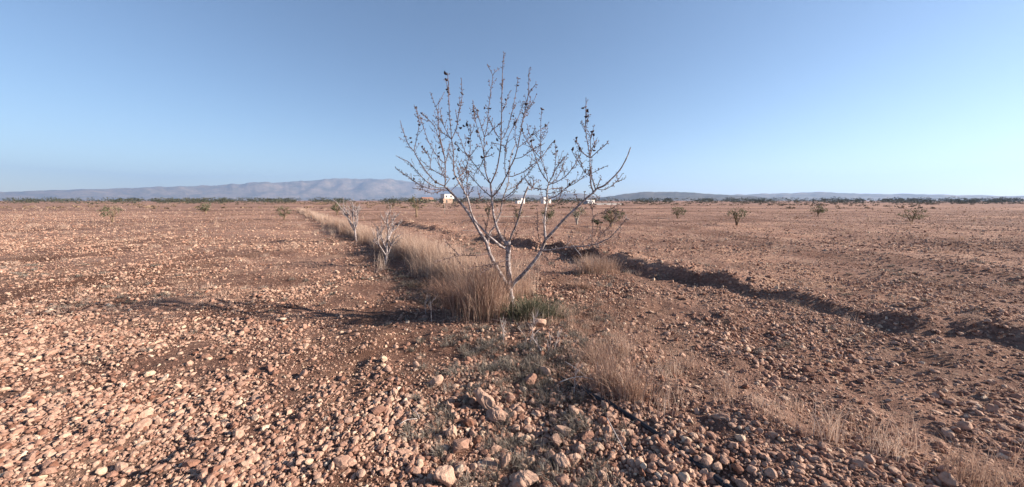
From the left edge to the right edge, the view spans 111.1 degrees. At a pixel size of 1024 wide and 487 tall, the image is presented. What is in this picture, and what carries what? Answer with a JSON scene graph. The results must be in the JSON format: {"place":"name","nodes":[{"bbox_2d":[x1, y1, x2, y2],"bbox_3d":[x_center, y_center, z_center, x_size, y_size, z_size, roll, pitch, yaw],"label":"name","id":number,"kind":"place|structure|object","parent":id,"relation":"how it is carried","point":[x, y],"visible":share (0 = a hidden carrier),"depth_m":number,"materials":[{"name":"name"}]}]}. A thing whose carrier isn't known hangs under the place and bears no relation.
{"place":"outdoors","nodes":[
{"label":"outdoors","id":0,"kind":"place"},
{"bbox_2d":[0,178,503,200],"bbox_3d":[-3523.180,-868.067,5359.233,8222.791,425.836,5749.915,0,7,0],"label":"mountain","id":1,"kind":"structure","parent":0,"point":[362,189],"depth_m":5731.32,"materials":[{"name":"stone"}]},
{"bbox_2d":[465,216,554,216],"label":"dirt track","id":2,"kind":"structure","parent":0,"point":[502,216],"depth_m":32.31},
{"bbox_2d":[0,200,1023,486],"bbox_3d":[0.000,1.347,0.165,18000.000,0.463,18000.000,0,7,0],"label":"ground","id":3,"kind":"structure","parent":0,"point":[376,318],"depth_m":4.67,"materials":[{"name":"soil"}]},
{"bbox_2d":[96,205,124,221],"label":"field bush","id":4,"kind":"object","parent":3,"relation":"on","point":[112,215],"visible":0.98,"depth_m":24.15,"materials":[{"name":"green plant"}]},
{"bbox_2d":[190,203,211,213],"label":"field bush","id":5,"kind":"object","parent":3,"relation":"on","point":[205,208],"visible":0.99,"depth_m":38.37,"materials":[{"name":"green plant"}]},
{"bbox_2d":[271,204,291,219],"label":"field bush","id":6,"kind":"object","parent":3,"relation":"on","point":[284,212],"visible":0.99,"depth_m":27.38,"materials":[{"name":"green plant"}]},
{"bbox_2d":[328,201,342,214],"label":"field bush","id":7,"kind":"object","parent":3,"relation":"on","point":[336,210],"visible":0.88,"depth_m":35.25,"materials":[{"name":"green plant"}]},
{"bbox_2d":[334,198,362,241],"bbox_3d":[-5.783,-0.843,12.723,1.038,1.676,0.871,0,7,0],"label":"young almond tree","id":8,"kind":"object","parent":3,"relation":"on","point":[344,212],"visible":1,"depth_m":12.60,"materials":[{"name":"grey plant"}]},
{"bbox_2d":[372,203,402,265],"bbox_3d":[-2.853,-0.205,8.041,0.724,1.464,0.757,-3,8,-25],"label":"young almond tree","id":9,"kind":"object","parent":3,"relation":"on","point":[379,233],"visible":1,"depth_m":7.97,"materials":[{"name":"grey plant"}]},
{"bbox_2d":[397,448,412,456],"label":"stone","id":10,"kind":"object","parent":3,"relation":"on","point":[402,452],"visible":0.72,"depth_m":2.12,"materials":[{"name":"stone"}]},
{"bbox_2d":[408,466,415,474],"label":"stone","id":11,"kind":"object","parent":3,"relation":"on","point":[410,471],"visible":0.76,"depth_m":1.95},
{"bbox_2d":[391,278,434,289],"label":"weed","id":12,"kind":"object","parent":3,"relation":"on","point":[411,284],"visible":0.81,"depth_m":6.21,"materials":[{"name":"plant"}]},
{"bbox_2d":[411,446,417,453],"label":"stone","id":13,"kind":"object","parent":3,"relation":"on","point":[415,450],"visible":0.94,"depth_m":2.15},
{"bbox_2d":[408,195,422,216],"bbox_3d":[-8.569,-3.344,31.286,1.498,2.117,1.151,0,7,0],"label":"tree","id":14,"kind":"object","parent":3,"relation":"on","point":[417,207],"visible":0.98,"depth_m":31.32,"materials":[{"name":"green plant"}]},
{"bbox_2d":[413,361,418,366],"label":"stone","id":15,"kind":"object","parent":3,"relation":"on","point":[415,363],"visible":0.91,"depth_m":3.17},
{"bbox_2d":[412,466,420,474],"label":"stone","id":16,"kind":"object","parent":3,"relation":"on","point":[417,469],"visible":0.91,"depth_m":1.95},
{"bbox_2d":[416,458,423,467],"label":"stone","id":17,"kind":"object","parent":3,"relation":"on","point":[420,464],"visible":0.83,"depth_m":2.01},
{"bbox_2d":[416,455,424,460],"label":"stone","id":18,"kind":"object","parent":3,"relation":"on","point":[421,457],"visible":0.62,"depth_m":2.08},
{"bbox_2d":[418,479,425,484],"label":"stone","id":19,"kind":"object","parent":3,"relation":"on","point":[421,481],"visible":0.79,"depth_m":1.87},
{"bbox_2d":[420,197,433,201],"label":"farm house","id":20,"kind":"structure","parent":3,"relation":"on","point":[430,198],"depth_m":279.56,"materials":[{"name":"paint"}]},
{"bbox_2d":[423,443,430,449],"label":"stone","id":21,"kind":"object","parent":3,"relation":"on","point":[426,446],"visible":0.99,"depth_m":2.20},
{"bbox_2d":[413,292,445,306],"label":"weed","id":22,"kind":"object","parent":3,"relation":"on","point":[434,300],"visible":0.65,"depth_m":5.25,"materials":[{"name":"plant"}]},
{"bbox_2d":[427,473,433,480],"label":"stone","id":23,"kind":"object","parent":3,"relation":"on","point":[430,476],"visible":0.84,"depth_m":1.91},
{"bbox_2d":[428,415,434,420],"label":"stone","id":24,"kind":"object","parent":3,"relation":"on","point":[432,417],"visible":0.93,"depth_m":2.46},
{"bbox_2d":[403,272,467,299],"bbox_3d":[-1.106,0.631,5.434,1.356,0.488,1.195,0,7,0],"label":"dry bush","id":25,"kind":"object","parent":3,"relation":"on","point":[439,288],"visible":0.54,"depth_m":5.40,"materials":[{"name":"brown plant"}]},
{"bbox_2d":[431,456,439,461],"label":"stone","id":26,"kind":"object","parent":3,"relation":"on","point":[435,458],"visible":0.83,"depth_m":2.09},
{"bbox_2d":[429,374,443,387],"bbox_3d":[-0.618,1.121,2.857,0.117,0.097,0.074,0,7,0],"label":"stone","id":27,"kind":"object","parent":3,"relation":"on","point":[435,381],"visible":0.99,"depth_m":2.84,"materials":[{"name":"stone"}]},
{"bbox_2d":[434,465,455,486],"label":"stone","id":28,"kind":"object","parent":3,"relation":"on","point":[444,475],"visible":1,"depth_m":1.88,"materials":[{"name":"stone"}]},
{"bbox_2d":[439,194,453,202],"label":"farm house","id":29,"kind":"structure","parent":3,"relation":"on","point":[447,198],"depth_m":185.54,"materials":[{"name":"paint"}]},
{"bbox_2d":[445,453,451,461],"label":"stone","id":30,"kind":"object","parent":3,"relation":"on","point":[448,456],"visible":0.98,"depth_m":2.09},
{"bbox_2d":[409,273,492,315],"bbox_3d":[-0.749,0.680,4.715,1.632,0.607,1.382,0,7,0],"label":"dry bush","id":31,"kind":"object","parent":3,"relation":"on","point":[445,300],"visible":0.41,"depth_m":4.73,"materials":[{"name":"brown plant"}]},
{"bbox_2d":[445,425,456,438],"bbox_3d":[-0.401,1.247,2.319,0.077,0.100,0.063,-2,7,-19],"label":"stone","id":32,"kind":"object","parent":3,"relation":"on","point":[450,432],"visible":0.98,"depth_m":2.30,"materials":[{"name":"stone"}]},
{"bbox_2d":[456,464,463,471],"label":"stone","id":33,"kind":"object","parent":3,"relation":"on","point":[461,466],"visible":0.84,"depth_m":2.00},
{"bbox_2d":[452,438,469,453],"bbox_3d":[-0.316,1.261,2.183,0.109,0.089,0.086,-1,7,-11],"label":"stone","id":34,"kind":"object","parent":3,"relation":"on","point":[460,445],"visible":0.98,"depth_m":2.16,"materials":[{"name":"stone"}]},
{"bbox_2d":[458,461,466,472],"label":"stone","id":35,"kind":"object","parent":3,"relation":"on","point":[463,463],"visible":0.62,"depth_m":2.03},
{"bbox_2d":[462,418,473,426],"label":"stone","id":36,"kind":"object","parent":3,"relation":"on","point":[467,422],"visible":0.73,"depth_m":2.41,"materials":[{"name":"stone"}]},
{"bbox_2d":[468,397,475,404],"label":"stone","id":37,"kind":"object","parent":3,"relation":"on","point":[472,401],"visible":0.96,"depth_m":2.64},
{"bbox_2d":[470,430,476,437],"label":"stone","id":38,"kind":"object","parent":3,"relation":"on","point":[473,432],"visible":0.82,"depth_m":2.32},
{"bbox_2d":[471,463,477,469],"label":"stone","id":39,"kind":"object","parent":3,"relation":"on","point":[474,466],"visible":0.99,"depth_m":2.02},
{"bbox_2d":[473,435,481,443],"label":"stone","id":40,"kind":"object","parent":3,"relation":"on","point":[477,439],"visible":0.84,"depth_m":2.26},
{"bbox_2d":[437,246,527,323],"bbox_3d":[-0.332,0.459,4.423,1.222,1.060,1.227,-4,8,-27],"label":"tall grass clump","id":41,"kind":"object","parent":3,"relation":"on","point":[481,299],"visible":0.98,"depth_m":4.34,"materials":[{"name":"plant"}]},
{"bbox_2d":[473,387,495,409],"bbox_3d":[-0.199,1.150,2.603,0.190,0.146,0.098,3,8,26],"label":"stone","id":42,"kind":"object","parent":3,"relation":"on","point":[485,401],"visible":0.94,"depth_m":2.57,"materials":[{"name":"stone"}]},
{"bbox_2d":[481,449,487,454],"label":"stone","id":43,"kind":"object","parent":3,"relation":"on","point":[484,451],"visible":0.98,"depth_m":2.15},
{"bbox_2d":[482,457,492,466],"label":"stone","id":44,"kind":"object","parent":3,"relation":"on","point":[489,460],"visible":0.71,"depth_m":2.06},
{"bbox_2d":[488,461,496,471],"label":"stone","id":45,"kind":"object","parent":3,"relation":"on","point":[494,465],"visible":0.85,"depth_m":2.03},
{"bbox_2d":[490,445,501,453],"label":"stone","id":46,"kind":"object","parent":3,"relation":"on","point":[496,447],"visible":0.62,"depth_m":2.17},
{"bbox_2d":[458,255,534,297],"bbox_3d":[-0.252,0.468,5.311,1.193,0.789,1.047,-3,8,-24],"label":"dry bush","id":47,"kind":"object","parent":3,"relation":"on","point":[496,273],"visible":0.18,"depth_m":5.33,"materials":[{"name":"brown plant"}]},
{"bbox_2d":[486,405,507,422],"bbox_3d":[-0.113,1.204,2.483,0.172,0.098,0.099,4,8,30],"label":"stone","id":48,"kind":"object","parent":3,"relation":"on","point":[497,413],"visible":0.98,"depth_m":2.46,"materials":[{"name":"stone"}]},
{"bbox_2d":[501,322,506,343],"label":"weed stalk","id":49,"kind":"object","parent":3,"relation":"on","point":[503,332],"visible":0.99,"depth_m":3.56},
{"bbox_2d":[501,453,509,467],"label":"stone","id":50,"kind":"object","parent":3,"relation":"on","point":[505,459],"visible":0.9,"depth_m":2.03,"materials":[{"name":"stone"}]},
{"bbox_2d":[505,395,514,402],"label":"stone","id":51,"kind":"object","parent":3,"relation":"on","point":[510,398],"visible":0.98,"depth_m":2.66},
{"bbox_2d":[0,206,1023,486],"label":"dry grass","id":52,"kind":"structure","parent":3,"relation":"on","point":[424,254],"depth_m":5.52,"materials":[{"name":"plant"}]},
{"bbox_2d":[0,242,1023,486],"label":"ground cover","id":53,"kind":"object","parent":3,"relation":"on","point":[524,364],"visible":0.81,"depth_m":3.01,"materials":[{"name":"plant"}]},
{"bbox_2d":[0,196,1023,203],"bbox_3d":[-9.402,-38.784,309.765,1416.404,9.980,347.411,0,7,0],"label":"tree belt","id":54,"kind":"object","parent":3,"relation":"on","point":[642,200],"visible":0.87,"depth_m":242.95,"materials":[{"name":"green plant"}]},
{"bbox_2d":[0,202,1023,208],"bbox_3d":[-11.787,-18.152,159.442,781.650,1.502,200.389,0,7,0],"label":"scrub","id":55,"kind":"object","parent":3,"relation":"on","point":[393,205],"visible":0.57,"depth_m":111.82,"materials":[{"name":"plant"}]},
{"bbox_2d":[395,51,630,308],"bbox_3d":[-0.056,-0.655,4.413,2.883,3.228,1.282,1,7,10],"label":"almond tree","id":56,"kind":"object","parent":3,"relation":"on","point":[507,248],"visible":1,"depth_m":4.37,"materials":[{"name":"grey plant"}]},
{"bbox_2d":[510,404,516,410],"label":"stone","id":57,"kind":"object","parent":3,"relation":"on","point":[514,407],"visible":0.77,"depth_m":2.56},
{"bbox_2d":[511,424,519,431],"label":"stone","id":58,"kind":"object","parent":3,"relation":"on","point":[514,426],"visible":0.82,"depth_m":2.38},
{"bbox_2d":[512,206,523,221],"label":"field bush","id":59,"kind":"object","parent":3,"relation":"on","point":[518,212],"visible":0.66,"depth_m":23.52,"materials":[{"name":"green plant"}]},
{"bbox_2d":[516,406,523,413],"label":"stone","id":60,"kind":"object","parent":3,"relation":"on","point":[519,409],"visible":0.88,"depth_m":2.53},
{"bbox_2d":[515,198,524,203],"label":"farm house","id":61,"kind":"structure","parent":3,"relation":"on","point":[519,201],"depth_m":168.43,"materials":[{"name":"paint"}]},
{"bbox_2d":[464,290,577,328],"bbox_3d":[0.174,0.782,4.309,1.457,0.378,1.157,-5,9,-38],"label":"green weed","id":62,"kind":"object","parent":3,"relation":"on","point":[526,306],"visible":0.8,"depth_m":4.32,"materials":[{"name":"plant"}]},
{"bbox_2d":[518,413,523,420],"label":"stone","id":63,"kind":"object","parent":3,"relation":"on","point":[521,415],"visible":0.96,"depth_m":2.47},
{"bbox_2d":[511,470,538,486],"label":"stone","id":64,"kind":"object","parent":3,"relation":"on","point":[523,478],"visible":0.98,"depth_m":1.91,"materials":[{"name":"stone"}]},
{"bbox_2d":[524,435,530,440],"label":"stone","id":65,"kind":"object","parent":3,"relation":"on","point":[526,437],"visible":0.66,"depth_m":2.28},
{"bbox_2d":[523,428,531,432],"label":"stone","id":66,"kind":"object","parent":3,"relation":"on","point":[529,430],"visible":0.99,"depth_m":2.35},
{"bbox_2d":[524,373,536,385],"bbox_3d":[0.152,1.126,2.914,0.109,0.101,0.100,0,7,0],"label":"stone","id":67,"kind":"object","parent":3,"relation":"on","point":[532,377],"visible":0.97,"depth_m":2.88,"materials":[{"name":"stone"}]},
{"bbox_2d":[518,311,542,346],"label":"weed stalk","id":68,"kind":"object","parent":3,"relation":"on","point":[534,318],"visible":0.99,"depth_m":3.37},
{"bbox_2d":[535,410,540,416],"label":"stone","id":69,"kind":"object","parent":3,"relation":"on","point":[537,412],"visible":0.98,"depth_m":2.51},
{"bbox_2d":[532,318,545,326],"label":"stone","id":70,"kind":"object","parent":3,"relation":"on","point":[541,322],"visible":0.78,"depth_m":3.95,"materials":[{"name":"stone"}]},
{"bbox_2d":[540,366,550,375],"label":"stone","id":71,"kind":"object","parent":3,"relation":"on","point":[545,370],"visible":0.92,"depth_m":3.00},
{"bbox_2d":[541,197,550,203],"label":"farm house","id":72,"kind":"structure","parent":3,"relation":"on","point":[543,201],"depth_m":167.29,"materials":[{"name":"paint"}]},
{"bbox_2d":[542,480,551,486],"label":"stone","id":73,"kind":"object","parent":3,"relation":"on","point":[547,482],"visible":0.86,"depth_m":1.88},
{"bbox_2d":[540,205,555,223],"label":"field bush","id":74,"kind":"object","parent":3,"relation":"on","point":[550,214],"visible":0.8,"depth_m":22.98,"materials":[{"name":"green plant"}]},
{"bbox_2d":[545,450,554,459],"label":"stone","id":75,"kind":"object","parent":3,"relation":"on","point":[550,451],"visible":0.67,"depth_m":2.10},
{"bbox_2d":[550,433,561,446],"bbox_3d":[0.282,1.245,2.219,0.062,0.055,0.076,-3,8,-26],"label":"stone","id":76,"kind":"object","parent":3,"relation":"on","point":[555,437],"visible":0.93,"depth_m":2.21,"materials":[{"name":"stone"}]},
{"bbox_2d":[542,305,574,314],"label":"green weed","id":77,"kind":"object","parent":3,"relation":"on","point":[553,308],"visible":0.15,"depth_m":4.51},
{"bbox_2d":[552,452,570,467],"bbox_3d":[0.282,1.260,2.038,0.079,0.079,0.111,-5,9,-35],"label":"stone","id":78,"kind":"object","parent":3,"relation":"on","point":[562,457],"visible":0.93,"depth_m":2.02,"materials":[{"name":"stone"}]},
{"bbox_2d":[555,474,568,486],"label":"stone","id":79,"kind":"object","parent":3,"relation":"on","point":[560,479],"visible":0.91,"depth_m":1.89,"materials":[{"name":"stone"}]},
{"bbox_2d":[556,425,570,435],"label":"stone","id":80,"kind":"object","parent":3,"relation":"on","point":[563,428],"visible":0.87,"depth_m":2.28,"materials":[{"name":"stone"}]},
{"bbox_2d":[570,407,578,414],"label":"stone","id":81,"kind":"object","parent":3,"relation":"on","point":[575,411],"visible":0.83,"depth_m":2.45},
{"bbox_2d":[568,453,581,464],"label":"stone","id":82,"kind":"object","parent":3,"relation":"on","point":[576,457],"visible":0.96,"depth_m":2.04,"materials":[{"name":"stone"}]},
{"bbox_2d":[571,441,580,450],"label":"stone","id":83,"kind":"object","parent":3,"relation":"on","point":[575,445],"visible":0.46,"depth_m":2.15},
{"bbox_2d":[569,206,586,224],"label":"field bush","id":84,"kind":"object","parent":3,"relation":"on","point":[576,215],"visible":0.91,"depth_m":21.95,"materials":[{"name":"green plant"}]},
{"bbox_2d":[574,362,582,387],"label":"weed stalk","id":85,"kind":"object","parent":3,"relation":"on","point":[576,372],"visible":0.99,"depth_m":2.74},
{"bbox_2d":[576,467,582,474],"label":"stone","id":86,"kind":"object","parent":3,"relation":"on","point":[580,471],"visible":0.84,"depth_m":1.97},
{"bbox_2d":[577,446,583,455],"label":"stone","id":87,"kind":"object","parent":3,"relation":"on","point":[579,450],"visible":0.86,"depth_m":2.11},
{"bbox_2d":[559,278,611,291],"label":"dry grass clump","id":88,"kind":"object","parent":3,"relation":"on","point":[587,284],"visible":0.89,"depth_m":5.83,"materials":[{"name":"plant"}]},
{"bbox_2d":[580,431,594,439],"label":"stone","id":89,"kind":"object","parent":3,"relation":"on","point":[584,435],"visible":0.77,"depth_m":2.22,"materials":[{"name":"stone"}]},
{"bbox_2d":[560,253,616,274],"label":"dry grass clump","id":90,"kind":"object","parent":3,"relation":"on","point":[587,266],"visible":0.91,"depth_m":6.96,"materials":[{"name":"plant"}]},
{"bbox_2d":[584,437,592,443],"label":"stone","id":91,"kind":"object","parent":3,"relation":"on","point":[589,439],"visible":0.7,"depth_m":2.19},
{"bbox_2d":[583,200,594,203],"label":"farm house","id":92,"kind":"structure","parent":3,"relation":"on","point":[586,201],"depth_m":152.31,"materials":[{"name":"paint"}]},
{"bbox_2d":[588,405,595,412],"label":"stone","id":93,"kind":"object","parent":3,"relation":"on","point":[592,408],"visible":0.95,"depth_m":2.46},
{"bbox_2d":[563,336,627,372],"bbox_3d":[0.761,0.978,3.121,0.696,0.270,0.539,0,7,0],"label":"dry grass clump","id":94,"kind":"object","parent":3,"relation":"on","point":[597,353],"visible":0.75,"depth_m":3.15,"materials":[{"name":"plant"}]},
{"bbox_2d":[593,444,599,451],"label":"stone","id":95,"kind":"object","parent":3,"relation":"on","point":[596,448],"visible":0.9,"depth_m":2.11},
{"bbox_2d":[591,219,602,231],"bbox_3d":[4.086,-0.864,16.665,0.642,0.666,0.558,7,10,43],"label":"tree","id":96,"kind":"object","parent":3,"relation":"on","point":[597,221],"visible":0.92,"depth_m":16.62,"materials":[{"name":"green plant"}]},
{"bbox_2d":[597,442,604,450],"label":"stone","id":97,"kind":"object","parent":3,"relation":"on","point":[600,446],"visible":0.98,"depth_m":2.12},
{"bbox_2d":[597,470,606,481],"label":"stone","id":98,"kind":"object","parent":3,"relation":"on","point":[600,472],"visible":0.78,"depth_m":1.92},
{"bbox_2d":[577,250,627,274],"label":"dry grass clump","id":99,"kind":"object","parent":3,"relation":"on","point":[612,269],"visible":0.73,"depth_m":7.06,"materials":[{"name":"plant"}]},
{"bbox_2d":[598,417,608,424],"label":"stone","id":100,"kind":"object","parent":3,"relation":"on","point":[602,420],"visible":0.94,"depth_m":2.32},
{"bbox_2d":[604,433,610,439],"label":"stone","id":101,"kind":"object","parent":3,"relation":"on","point":[606,436],"visible":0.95,"depth_m":2.18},
{"bbox_2d":[595,203,620,204],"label":"boundary wall","id":102,"kind":"structure","parent":3,"relation":"on","point":[606,203],"depth_m":120.69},
{"bbox_2d":[604,426,611,431],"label":"stone","id":103,"kind":"object","parent":3,"relation":"on","point":[607,428],"visible":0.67,"depth_m":2.27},
{"bbox_2d":[605,411,615,419],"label":"stone","id":104,"kind":"object","parent":3,"relation":"on","point":[608,414],"visible":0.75,"depth_m":2.38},
{"bbox_2d":[607,453,614,459],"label":"stone","id":105,"kind":"object","parent":3,"relation":"on","point":[611,456],"visible":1,"depth_m":2.05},
{"bbox_2d":[601,207,622,225],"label":"field bush","id":106,"kind":"object","parent":3,"relation":"on","point":[610,212],"visible":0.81,"depth_m":19.82,"materials":[{"name":"green plant"}]},
{"bbox_2d":[572,344,659,399],"bbox_3d":[0.779,0.991,2.746,0.680,0.411,0.621,4,8,30],"label":"dry grass clump","id":107,"kind":"object","parent":3,"relation":"on","point":[610,381],"visible":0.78,"depth_m":2.74,"materials":[{"name":"plant"}]},
{"bbox_2d":[618,435,625,443],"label":"stone","id":108,"kind":"object","parent":3,"relation":"on","point":[622,438],"visible":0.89,"depth_m":2.17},
{"bbox_2d":[595,351,684,418],"bbox_3d":[0.893,0.997,2.608,0.755,0.365,0.626,-2,7,-15],"label":"dry grass clump","id":109,"kind":"object","parent":3,"relation":"on","point":[630,388],"visible":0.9,"depth_m":2.59,"materials":[{"name":"plant"}]},
{"bbox_2d":[557,373,732,486],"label":"irrigation hose","id":110,"kind":"object","parent":3,"relation":"on","point":[717,478],"visible":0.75,"depth_m":2.29,"materials":[{"name":"black plastic"}]},
{"bbox_2d":[671,206,687,218],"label":"field bush","id":111,"kind":"object","parent":3,"relation":"on","point":[677,212],"visible":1,"depth_m":28.80,"materials":[{"name":"green plant"}]},
{"bbox_2d":[724,206,750,224],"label":"field bush","id":112,"kind":"object","parent":3,"relation":"on","point":[736,216],"visible":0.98,"depth_m":21.30,"materials":[{"name":"green plant"}]},
{"bbox_2d":[808,205,827,215],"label":"field bush","id":113,"kind":"object","parent":3,"relation":"on","point":[821,210],"visible":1,"depth_m":33.72,"materials":[{"name":"green plant"}]},
{"bbox_2d":[898,208,927,222],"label":"field bush","id":114,"kind":"object","parent":3,"relation":"on","point":[912,217],"visible":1,"depth_m":22.70,"materials":[{"name":"green plant"}]},
{"bbox_2d":[0,0,1023,196],"label":"sky","id":115,"kind":"structure","parent":0,"point":[724,97],"materials":[{"name":"blue"}]},
{"bbox_2d":[359,192,1023,200],"bbox_3d":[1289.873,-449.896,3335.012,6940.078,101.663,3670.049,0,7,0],"label":"hills","id":116,"kind":"structure","parent":0,"point":[823,195],"depth_m":3129.34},
{"bbox_2d":[596,192,808,200],"bbox_3d":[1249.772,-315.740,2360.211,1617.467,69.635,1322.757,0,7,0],"label":"ridge","id":117,"kind":"structure","parent":0,"point":[682,196],"depth_m":2264.62,"materials":[{"name":"grey stone"}]}
]}

